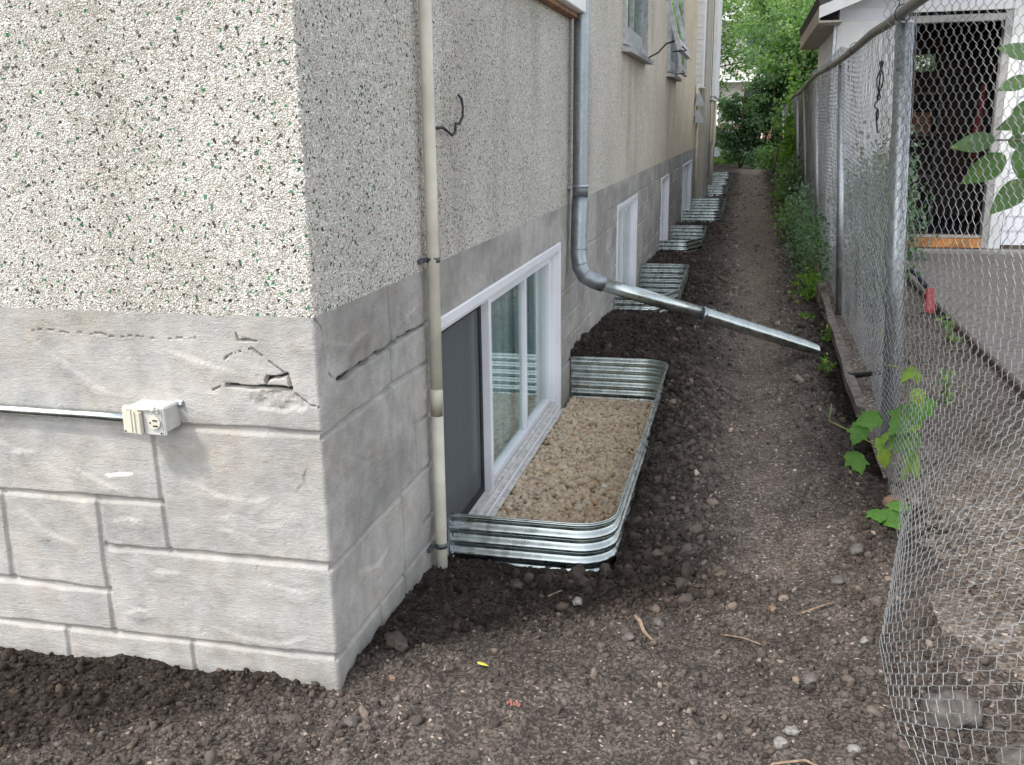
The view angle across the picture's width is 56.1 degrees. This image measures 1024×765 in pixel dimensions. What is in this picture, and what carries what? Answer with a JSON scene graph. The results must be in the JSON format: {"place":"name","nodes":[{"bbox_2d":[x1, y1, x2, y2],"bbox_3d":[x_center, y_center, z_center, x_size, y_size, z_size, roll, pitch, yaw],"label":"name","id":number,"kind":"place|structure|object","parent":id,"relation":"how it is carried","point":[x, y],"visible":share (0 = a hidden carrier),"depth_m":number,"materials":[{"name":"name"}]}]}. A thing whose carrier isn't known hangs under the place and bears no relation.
{"place":"outdoors","nodes":[
{"label":"outdoors","id":0,"kind":"place"},
{"bbox_2d":[0,163,1023,764],"bbox_3d":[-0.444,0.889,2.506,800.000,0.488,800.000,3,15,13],"label":"ground","id":1,"kind":"structure","parent":0,"point":[770,425],"depth_m":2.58,"materials":[{"name":"soil"}]},
{"bbox_2d":[343,715,359,726],"bbox_3d":[-0.385,0.819,2.314,0.040,0.035,0.036,11,19,37],"label":"stone","id":2,"kind":"object","parent":1,"relation":"on","point":[351,721],"visible":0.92,"depth_m":2.30,"materials":[{"name":"grey stone"}]},
{"bbox_2d":[0,0,722,690],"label":"apartment building","id":3,"kind":"structure","parent":1,"relation":"on","point":[212,214],"depth_m":2.48,"materials":[{"name":"beige paint"}]},
{"bbox_2d":[0,404,122,421],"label":"conduit pipe","id":4,"kind":"object","parent":3,"relation":"attached to","point":[63,412],"visible":0.74,"depth_m":2.42,"materials":[{"name":"metal"}]},
{"bbox_2d":[122,399,183,435],"bbox_3d":[-0.877,0.085,2.351,0.126,0.074,0.092,3,15,13],"label":"outlet box","id":5,"kind":"object","parent":3,"relation":"attached to","point":[152,417],"visible":1,"depth_m":2.32,"materials":[{"name":"beige plastic"}]},
{"bbox_2d":[417,0,447,568],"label":"vent pipe","id":6,"kind":"object","parent":3,"relation":"attached to","point":[440,545],"visible":0.93,"depth_m":2.96,"materials":[{"name":"beige paint"}]},
{"bbox_2d":[435,94,463,136],"bbox_3d":[-0.203,-0.866,3.110,0.024,0.137,0.298,3,15,13],"label":"cable stub","id":7,"kind":"object","parent":3,"relation":"attached to","point":[456,123],"visible":0.94,"depth_m":3.17,"materials":[{"name":"black rubber"}]},
{"bbox_2d":[441,242,563,556],"bbox_3d":[-0.284,-0.040,4.300,0.646,0.965,2.225,3,15,13],"label":"basement window","id":8,"kind":"structure","parent":3,"relation":"in","point":[501,347],"depth_m":4.35,"materials":[{"name":"white plastic"}]},
{"bbox_2d":[538,0,585,18],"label":"upper window","id":9,"kind":"structure","parent":3,"relation":"in","point":[568,8],"depth_m":4.79,"materials":[{"name":"white paint"}]},
{"bbox_2d":[615,194,637,295],"bbox_3d":[0.934,-1.081,8.140,0.095,0.925,1.380,3,15,13],"label":"basement window","id":10,"kind":"structure","parent":3,"relation":"in","point":[627,211],"depth_m":8.55,"materials":[{"name":"white plastic"}]},
{"bbox_2d":[621,0,689,64],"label":"upper window","id":11,"kind":"structure","parent":3,"relation":"in","point":[635,12],"depth_m":8.02,"materials":[{"name":"grey paint"}]},
{"bbox_2d":[660,174,669,240],"bbox_3d":[1.816,-2.044,11.703,0.095,0.925,1.090,3,15,13],"label":"basement window","id":12,"kind":"structure","parent":3,"relation":"in","point":[665,180],"depth_m":12.11,"materials":[{"name":"white plastic"}]},
{"bbox_2d":[666,0,686,81],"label":"upper window","id":13,"kind":"structure","parent":3,"relation":"in","point":[675,61],"depth_m":11.70,"materials":[{"name":"grey paint"}]},
{"bbox_2d":[681,159,691,221],"bbox_3d":[2.838,-3.159,15.829,0.095,0.925,2.300,3,15,13],"label":"basement window","id":14,"kind":"structure","parent":3,"relation":"in","point":[687,167],"depth_m":16.65,"materials":[{"name":"white plastic"}]},
{"bbox_2d":[567,0,819,353],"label":"downspout","id":15,"kind":"object","parent":3,"relation":"attached to","point":[583,272],"visible":1,"depth_m":5.34,"materials":[{"name":"metal"}]},
{"bbox_2d":[388,674,395,680],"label":"stone","id":16,"kind":"object","parent":1,"relation":"on","point":[392,677],"visible":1,"depth_m":2.48,"materials":[{"name":"stone"}]},
{"bbox_2d":[384,630,408,652],"bbox_3d":[-0.314,0.709,2.608,0.062,0.064,0.072,-4,15,-13],"label":"soil lump","id":17,"kind":"object","parent":1,"relation":"on","point":[397,640],"visible":0.93,"depth_m":2.59,"materials":[{"name":"grey stone"}]},
{"bbox_2d":[507,699,520,706],"bbox_3d":[0.004,0.782,2.348,0.034,0.010,0.016,3,15,13],"label":"red scrap","id":18,"kind":"object","parent":1,"relation":"on","point":[517,703],"visible":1,"depth_m":2.34,"materials":[{"name":"plastic"}]},
{"bbox_2d":[509,579,522,589],"bbox_3d":[0.013,0.645,3.073,0.049,0.028,0.048,3,15,13],"label":"soil lump","id":19,"kind":"object","parent":1,"relation":"on","point":[515,584],"visible":1,"depth_m":3.06,"materials":[{"name":"brown soil"}]},
{"bbox_2d":[545,570,558,577],"bbox_3d":[0.139,0.650,3.239,0.038,0.036,0.057,-13,19,-39],"label":"soil lump","id":20,"kind":"object","parent":1,"relation":"on","point":[551,572],"visible":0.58,"depth_m":3.24,"materials":[{"name":"brown soil"}]},
{"bbox_2d":[447,356,668,571],"bbox_3d":[0.347,0.387,4.489,0.579,0.462,2.469,3,15,13],"label":"window well","id":21,"kind":"object","parent":1,"relation":"on","point":[567,546],"depth_m":3.36,"materials":[{"name":"metal"}]},
{"bbox_2d":[567,563,585,579],"bbox_3d":[0.224,0.646,3.239,0.071,0.063,0.078,3,15,13],"label":"soil lump","id":22,"kind":"object","parent":1,"relation":"on","point":[578,570],"visible":0.71,"depth_m":3.22,"materials":[{"name":"brown soil"}]},
{"bbox_2d":[572,596,581,605],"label":"stone","id":23,"kind":"object","parent":1,"relation":"on","point":[576,601],"visible":1,"depth_m":2.91,"materials":[{"name":"grey stone"}]},
{"bbox_2d":[576,575,590,587],"bbox_3d":[0.232,0.654,3.128,0.056,0.048,0.051,3,15,13],"label":"soil lump","id":24,"kind":"object","parent":1,"relation":"on","point":[584,581],"visible":0.73,"depth_m":3.11,"materials":[{"name":"brown soil"}]},
{"bbox_2d":[597,563,611,576],"bbox_3d":[0.314,0.637,3.245,0.047,0.062,0.056,-9,17,-27],"label":"soil lump","id":25,"kind":"object","parent":1,"relation":"on","point":[605,569],"visible":0.79,"depth_m":3.23,"materials":[{"name":"brown soil"}]},
{"bbox_2d":[624,632,634,640],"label":"stone","id":26,"kind":"object","parent":1,"relation":"on","point":[630,636],"visible":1,"depth_m":2.68,"materials":[{"name":"grey stone"}]},
{"bbox_2d":[634,614,653,640],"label":"curved twig","id":27,"kind":"object","parent":1,"relation":"on","point":[639,620],"visible":1,"depth_m":2.72,"materials":[{"name":"beige wood"}]},
{"bbox_2d":[613,263,688,313],"bbox_3d":[1.235,-0.668,8.299,0.469,0.462,1.906,3,15,13],"label":"window well","id":28,"kind":"object","parent":1,"relation":"on","point":[670,280],"depth_m":9.12,"materials":[{"name":"metal"}]},
{"bbox_2d":[652,617,664,628],"bbox_3d":[0.424,0.698,2.791,0.033,0.028,0.044,-14,20,-40],"label":"stone","id":29,"kind":"object","parent":1,"relation":"on","point":[658,621],"visible":1,"depth_m":2.78,"materials":[{"name":"grey stone"}]},
{"bbox_2d":[658,225,706,252],"bbox_3d":[2.127,-1.624,11.894,0.474,0.462,1.816,3,15,13],"label":"window well","id":30,"kind":"object","parent":1,"relation":"on","point":[688,238],"depth_m":12.27,"materials":[{"name":"metal"}]},
{"bbox_2d":[682,198,725,221],"bbox_3d":[3.220,-2.749,16.037,0.604,0.462,2.616,3,15,13],"label":"window well","id":31,"kind":"object","parent":1,"relation":"on","point":[707,209],"depth_m":14.87,"materials":[{"name":"metal"}]},
{"bbox_2d":[706,185,727,195],"bbox_3d":[4.248,-3.890,20.262,0.569,0.462,1.406,3,15,13],"label":"window well","id":32,"kind":"object","parent":1,"relation":"on","point":[717,190],"depth_m":19.60,"materials":[{"name":"metal"}]},
{"bbox_2d":[707,178,729,187],"bbox_3d":[4.829,-4.525,22.609,0.569,0.462,1.506,3,15,13],"label":"window well","id":33,"kind":"object","parent":1,"relation":"on","point":[720,181],"depth_m":23.17,"materials":[{"name":"metal"}]},
{"bbox_2d":[709,172,732,180],"bbox_3d":[5.520,-5.279,25.402,0.569,0.462,1.956,3,15,13],"label":"window well","id":34,"kind":"object","parent":1,"relation":"on","point":[728,175],"depth_m":26.21,"materials":[{"name":"metal"}]},
{"bbox_2d":[721,634,760,644],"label":"dry twig","id":35,"kind":"object","parent":1,"relation":"on","point":[742,637],"visible":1,"depth_m":2.72,"materials":[{"name":"brown wood"}]},
{"bbox_2d":[719,0,764,104],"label":"tree","id":36,"kind":"object","parent":1,"relation":"on","point":[728,52],"visible":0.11,"depth_m":34.17,"materials":[{"name":"green plant"}]},
{"bbox_2d":[714,156,779,164],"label":"grass","id":37,"kind":"structure","parent":1,"relation":"on","point":[717,160],"depth_m":33.05,"materials":[{"name":"green plant"}]},
{"bbox_2d":[715,49,790,167],"bbox_3d":[7.790,-8.820,31.164,2.916,3.771,2.930,-1,15,1],"label":"tree","id":38,"kind":"object","parent":1,"relation":"on","point":[751,129],"visible":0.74,"depth_m":30.75,"materials":[{"name":"green plant"}]},
{"bbox_2d":[736,144,773,168],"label":"shrub","id":39,"kind":"object","parent":1,"relation":"on","point":[749,155],"visible":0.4,"depth_m":30.27,"materials":[{"name":"green plant"}]},
{"bbox_2d":[722,0,807,96],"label":"tree","id":40,"kind":"object","parent":1,"relation":"on","point":[759,6],"visible":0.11,"depth_m":37.08,"materials":[{"name":"green plant"}]},
{"bbox_2d":[749,138,781,171],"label":"shrub","id":41,"kind":"object","parent":1,"relation":"on","point":[767,157],"visible":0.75,"depth_m":28.69,"materials":[{"name":"green plant"}]},
{"bbox_2d":[768,604,776,610],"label":"stone","id":42,"kind":"object","parent":1,"relation":"on","point":[772,607],"visible":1,"depth_m":2.90,"materials":[{"name":"beige stone"}]},
{"bbox_2d":[729,0,818,148],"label":"tree","id":43,"kind":"object","parent":1,"relation":"on","point":[787,44],"visible":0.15,"depth_m":30.17,"materials":[{"name":"green plant"}]},
{"bbox_2d":[740,4,814,137],"bbox_3d":[9.489,-9.938,32.131,3.966,5.391,3.952,3,15,13],"label":"tree","id":44,"kind":"object","parent":1,"relation":"on","point":[760,53],"visible":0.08,"depth_m":31.97,"materials":[{"name":"green plant"}]},
{"bbox_2d":[771,95,788,172],"bbox_3d":[7.765,-7.012,27.359,0.846,2.243,0.705,9,18,33],"label":"sapling","id":45,"kind":"object","parent":1,"relation":"on","point":[778,121],"visible":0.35,"depth_m":27.30,"materials":[{"name":"green plant"}]},
{"bbox_2d":[773,736,788,748],"bbox_3d":[0.628,0.842,2.243,0.036,0.027,0.035,3,15,13],"label":"stone","id":46,"kind":"object","parent":1,"relation":"on","point":[778,741],"visible":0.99,"depth_m":2.23,"materials":[{"name":"grey stone"}]},
{"bbox_2d":[767,152,799,213],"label":"weed","id":47,"kind":"object","parent":1,"relation":"on","point":[777,195],"visible":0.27,"depth_m":15.31,"materials":[{"name":"green plant"}]},
{"bbox_2d":[762,189,812,245],"bbox_3d":[3.324,-1.934,11.351,0.737,0.656,1.294,3,15,13],"label":"weed","id":48,"kind":"object","parent":1,"relation":"on","point":[787,216],"visible":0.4,"depth_m":11.25,"materials":[{"name":"green plant"}]},
{"bbox_2d":[783,725,799,735],"bbox_3d":[0.663,0.826,2.280,0.038,0.024,0.034,3,15,13],"label":"stone","id":49,"kind":"object","parent":1,"relation":"on","point":[791,730],"visible":1,"depth_m":2.27,"materials":[{"name":"grey stone"}]},
{"bbox_2d":[774,144,812,213],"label":"weed","id":50,"kind":"object","parent":1,"relation":"on","point":[795,175],"visible":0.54,"depth_m":13.15,"materials":[{"name":"green plant"}]},
{"bbox_2d":[770,759,817,764],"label":"root","id":51,"kind":"object","parent":1,"relation":"on","point":[792,761],"visible":1,"depth_m":2.17,"materials":[{"name":"brown wood"}]},
{"bbox_2d":[777,166,828,266],"bbox_3d":[2.947,-1.679,9.748,0.521,0.992,1.464,3,15,13],"label":"weed","id":52,"kind":"object","parent":1,"relation":"on","point":[796,217],"visible":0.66,"depth_m":9.77,"materials":[{"name":"green plant"}]},
{"bbox_2d":[787,263,823,302],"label":"weed","id":53,"kind":"object","parent":1,"relation":"on","point":[808,282],"visible":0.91,"depth_m":7.88,"materials":[{"name":"green plant"}]},
{"bbox_2d":[799,311,814,319],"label":"weed sprig","id":54,"kind":"object","parent":1,"relation":"on","point":[808,314],"visible":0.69,"depth_m":7.02,"materials":[{"name":"green plant"}]},
{"bbox_2d":[803,100,813,181],"bbox_3d":[6.278,-5.088,20.796,0.270,1.830,15.505,3,15,13],"label":"board fence","id":55,"kind":"object","parent":1,"relation":"on","point":[808,129],"visible":0.01,"depth_m":17.06,"materials":[{"name":"grey wood"}]},
{"bbox_2d":[785,203,835,292],"bbox_3d":[2.677,-1.241,8.643,0.426,0.725,1.761,3,15,13],"label":"weed","id":56,"kind":"object","parent":1,"relation":"on","point":[808,239],"visible":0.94,"depth_m":8.40,"materials":[{"name":"green plant"}]},
{"bbox_2d":[802,672,818,684],"bbox_3d":[0.770,0.768,2.493,0.039,0.032,0.046,-9,17,-30],"label":"stone","id":57,"kind":"object","parent":1,"relation":"on","point":[811,678],"visible":0.99,"depth_m":2.48,"materials":[{"name":"grey stone"}]},
{"bbox_2d":[801,601,840,613],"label":"dry twig","id":58,"kind":"object","parent":1,"relation":"on","point":[829,603],"visible":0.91,"depth_m":2.89,"materials":[{"name":"beige wood"}]},
{"bbox_2d":[716,0,929,141],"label":"apartment block","id":59,"kind":"structure","parent":1,"relation":"on","point":[737,85],"depth_m":48.34,"materials":[{"name":"brick"}]},
{"bbox_2d":[745,26,775,59],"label":"window","id":60,"kind":"structure","parent":59,"relation":"in","point":[748,42],"depth_m":47.74,"materials":[{"name":"white paint"}]},
{"bbox_2d":[743,86,785,110],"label":"window","id":61,"kind":"structure","parent":59,"relation":"in","point":[749,86],"depth_m":48.33,"materials":[{"name":"white paint"}]},
{"bbox_2d":[817,325,831,342],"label":"weed sprig","id":62,"kind":"object","parent":1,"relation":"on","point":[827,335],"visible":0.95,"depth_m":6.45,"materials":[{"name":"green plant"}]},
{"bbox_2d":[817,352,836,376],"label":"weed sprig","id":63,"kind":"object","parent":1,"relation":"on","point":[825,366],"visible":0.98,"depth_m":5.67,"materials":[{"name":"green plant"}]},
{"bbox_2d":[831,575,844,584],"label":"stone","id":64,"kind":"object","parent":1,"relation":"on","point":[838,580],"visible":1,"depth_m":3.04,"materials":[{"name":"grey stone"}]},
{"bbox_2d":[820,292,865,416],"bbox_3d":[2.115,-0.286,6.257,0.062,0.088,3.271,3,15,14],"label":"plank","id":65,"kind":"object","parent":1,"relation":"on","point":[852,388],"visible":0.98,"depth_m":5.62,"materials":[{"name":"wood"}]},
{"bbox_2d":[847,371,882,377],"bbox_3d":[1.958,-0.048,5.222,0.041,0.118,0.309,-13,19,-39],"label":"black rod","id":66,"kind":"object","parent":65,"relation":"on","point":[863,374],"visible":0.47,"depth_m":5.25,"materials":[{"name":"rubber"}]},
{"bbox_2d":[847,744,860,752],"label":"stone","id":67,"kind":"object","parent":1,"relation":"on","point":[856,748],"visible":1,"depth_m":2.20,"materials":[{"name":"grey stone"}]},
{"bbox_2d":[849,543,864,555],"bbox_3d":[1.145,0.557,3.194,0.046,0.042,0.061,8,17,29],"label":"stone","id":68,"kind":"object","parent":1,"relation":"on","point":[856,549],"visible":1,"depth_m":3.18,"materials":[{"name":"grey stone"}]},
{"bbox_2d":[860,636,868,643],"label":"stone","id":69,"kind":"object","parent":1,"relation":"on","point":[864,640],"visible":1,"depth_m":2.67,"materials":[{"name":"grey stone"}]},
{"bbox_2d":[882,495,906,510],"bbox_3d":[1.445,0.453,3.628,0.078,0.064,0.092,10,18,34],"label":"stone","id":70,"kind":"object","parent":1,"relation":"on","point":[887,500],"visible":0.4,"depth_m":3.61,"materials":[{"name":"brown stone"}]},
{"bbox_2d":[782,0,1023,764],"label":"chain link fence","id":71,"kind":"object","parent":1,"relation":"on","point":[894,222],"visible":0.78,"depth_m":3.94,"materials":[{"name":"metal"}]},
{"bbox_2d":[776,125,787,167],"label":"climber plant","id":72,"kind":"object","parent":71,"relation":"attached to","point":[779,159],"visible":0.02,"depth_m":22.62,"materials":[{"name":"green plant"}]},
{"bbox_2d":[776,64,807,199],"bbox_3d":[5.283,-4.653,18.015,0.680,2.573,4.109,3,15,13],"label":"climber plant","id":73,"kind":"object","parent":71,"relation":"attached to","point":[789,138],"visible":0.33,"depth_m":17.97,"materials":[{"name":"green plant"}]},
{"bbox_2d":[874,60,883,132],"bbox_3d":[1.670,-1.300,4.378,0.027,0.320,0.096,3,15,13],"label":"dangling cord","id":74,"kind":"object","parent":71,"relation":"hanging from","point":[881,63],"visible":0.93,"depth_m":4.38,"materials":[{"name":"black fabric"}]},
{"bbox_2d":[828,365,936,529],"bbox_3d":[1.381,0.262,3.644,0.400,0.545,0.682,6,16,23],"label":"climbing vine","id":75,"kind":"object","parent":71,"relation":"attached to","point":[863,425],"visible":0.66,"depth_m":3.86,"materials":[{"name":"green plant"}]},
{"bbox_2d":[799,0,1023,254],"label":"garage","id":76,"kind":"structure","parent":1,"relation":"on","point":[829,28],"depth_m":10.44,"materials":[{"name":"white paint"}]},
{"bbox_2d":[820,20,894,246],"bbox_3d":[3.698,-2.621,10.266,0.655,2.340,0.040,3,15,13],"label":"door leaf","id":77,"kind":"structure","parent":76,"relation":"in","point":[847,33],"depth_m":10.10,"materials":[{"name":"white paint"}]},
{"bbox_2d":[908,77,943,221],"bbox_3d":[5.011,-2.953,12.258,0.700,1.760,0.400,3,15,13],"label":"shelving unit","id":78,"kind":"object","parent":76,"relation":"on","point":[932,168],"visible":0.31,"depth_m":12.08,"materials":[{"name":"brown wood"}]},
{"bbox_2d":[910,112,930,133],"bbox_3d":[5.122,-3.272,12.118,0.250,0.260,0.250,3,15,13],"label":"carton","id":79,"kind":"object","parent":78,"relation":"on","point":[922,121],"visible":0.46,"depth_m":12.00,"materials":[{"name":"brown cardboard"}]},
{"bbox_2d":[971,85,985,161],"bbox_3d":[5.010,-2.781,10.335,0.106,0.801,0.100,3,15,13],"label":"red jacket","id":80,"kind":"object","parent":76,"relation":"hanging from","point":[977,122],"visible":0.53,"depth_m":10.29,"materials":[{"name":"fabric"}]},
{"bbox_2d":[915,54,934,71],"bbox_3d":[11.241,-9.320,25.250,6.039,7.701,6.891,-1,15,-2],"label":"tree","id":81,"kind":"object","parent":1,"relation":"on","point":[930,67],"visible":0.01,"depth_m":25.09,"materials":[{"name":"green plant"}]},
{"bbox_2d":[920,690,983,731],"bbox_3d":[1.061,0.793,2.318,0.143,0.094,0.122,3,15,13],"label":"stone","id":82,"kind":"object","parent":1,"relation":"on","point":[970,707],"visible":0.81,"depth_m":2.29,"materials":[{"name":"grey stone"}]},
{"bbox_2d":[904,271,1023,399],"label":"garden edging","id":83,"kind":"object","parent":1,"relation":"on","point":[1001,373],"depth_m":5.99,"materials":[{"name":"wood"}]},
{"bbox_2d":[995,741,1023,764],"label":"stone","id":84,"kind":"object","parent":1,"relation":"on","point":[1011,756],"visible":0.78,"depth_m":2.09,"materials":[{"name":"grey stone"}]},
{"bbox_2d":[496,396,653,524],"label":"gravel","id":85,"kind":"structure","parent":0,"point":[587,481],"depth_m":4.53,"materials":[{"name":"beige gravel"}]},
{"bbox_2d":[714,125,737,157],"bbox_3d":[6.790,-9.704,38.598,4.710,1.480,1.785,3,15,13],"label":"parked car","id":86,"kind":"object","parent":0,"point":[716,152],"visible":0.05,"depth_m":37.52,"materials":[{"name":"white paint"}]},
{"bbox_2d":[803,254,1023,705],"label":"gravel yard","id":87,"kind":"structure","parent":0,"point":[1012,618],"depth_m":3.90,"materials":[{"name":"grey gravel"}]},
{"bbox_2d":[816,282,826,302],"bbox_3d":[2.507,-0.711,7.786,0.070,0.180,0.140,3,15,13],"label":"wooden stake","id":88,"kind":"object","parent":87,"relation":"on","point":[822,286],"visible":0.48,"depth_m":7.72,"materials":[{"name":"brown wood"}]},
{"bbox_2d":[817,119,933,285],"bbox_3d":[3.332,-1.691,8.896,1.042,1.443,1.703,3,15,13],"label":"shrub","id":89,"kind":"object","parent":87,"relation":"on","point":[880,192],"visible":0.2,"depth_m":8.66,"materials":[{"name":"green plant"}]},
{"bbox_2d":[845,214,921,309],"bbox_3d":[2.857,-0.938,7.509,0.577,0.716,1.763,3,15,13],"label":"shrub","id":90,"kind":"object","parent":87,"relation":"on","point":[883,281],"visible":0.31,"depth_m":7.31,"materials":[{"name":"green plant"}]},
{"bbox_2d":[876,124,938,261],"bbox_3d":[3.938,-1.923,9.694,0.710,1.467,0.768,3,15,13],"label":"shrub","id":91,"kind":"object","parent":87,"relation":"on","point":[920,214],"visible":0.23,"depth_m":9.65,"materials":[{"name":"green plant"}]},
{"bbox_2d":[906,267,934,312],"bbox_3d":[3.083,-0.702,7.249,0.080,0.294,0.386,-2,15,-3],"label":"red trowel","id":92,"kind":"object","parent":87,"relation":"on","point":[931,298],"visible":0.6,"depth_m":7.12,"materials":[{"name":"plastic"}]},
{"bbox_2d":[935,367,960,403],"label":"seedling","id":93,"kind":"object","parent":87,"relation":"on","point":[948,384],"visible":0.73,"depth_m":4.92,"materials":[{"name":"green plant"}]},
{"bbox_2d":[937,313,962,345],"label":"seedling","id":94,"kind":"object","parent":87,"relation":"on","point":[949,336],"visible":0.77,"depth_m":6.25,"materials":[{"name":"green plant"}]},
{"bbox_2d":[950,43,1023,213],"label":"broadleaf shrub","id":95,"kind":"object","parent":87,"relation":"on","point":[962,145],"visible":0.9,"depth_m":3.51,"materials":[{"name":"green plant"}]},
{"bbox_2d":[817,268,1023,717],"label":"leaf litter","id":96,"kind":"object","parent":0,"point":[1001,572],"visible":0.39,"depth_m":3.98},
{"bbox_2d":[834,296,1023,701],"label":"yard pebbles","id":97,"kind":"object","parent":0,"point":[968,576],"visible":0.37,"depth_m":4.24,"materials":[{"name":"stone"}]},
{"bbox_2d":[905,253,1023,385],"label":"driveway","id":98,"kind":"structure","parent":0,"point":[1000,298],"depth_m":7.77,"materials":[{"name":"grey concrete"}]}
]}

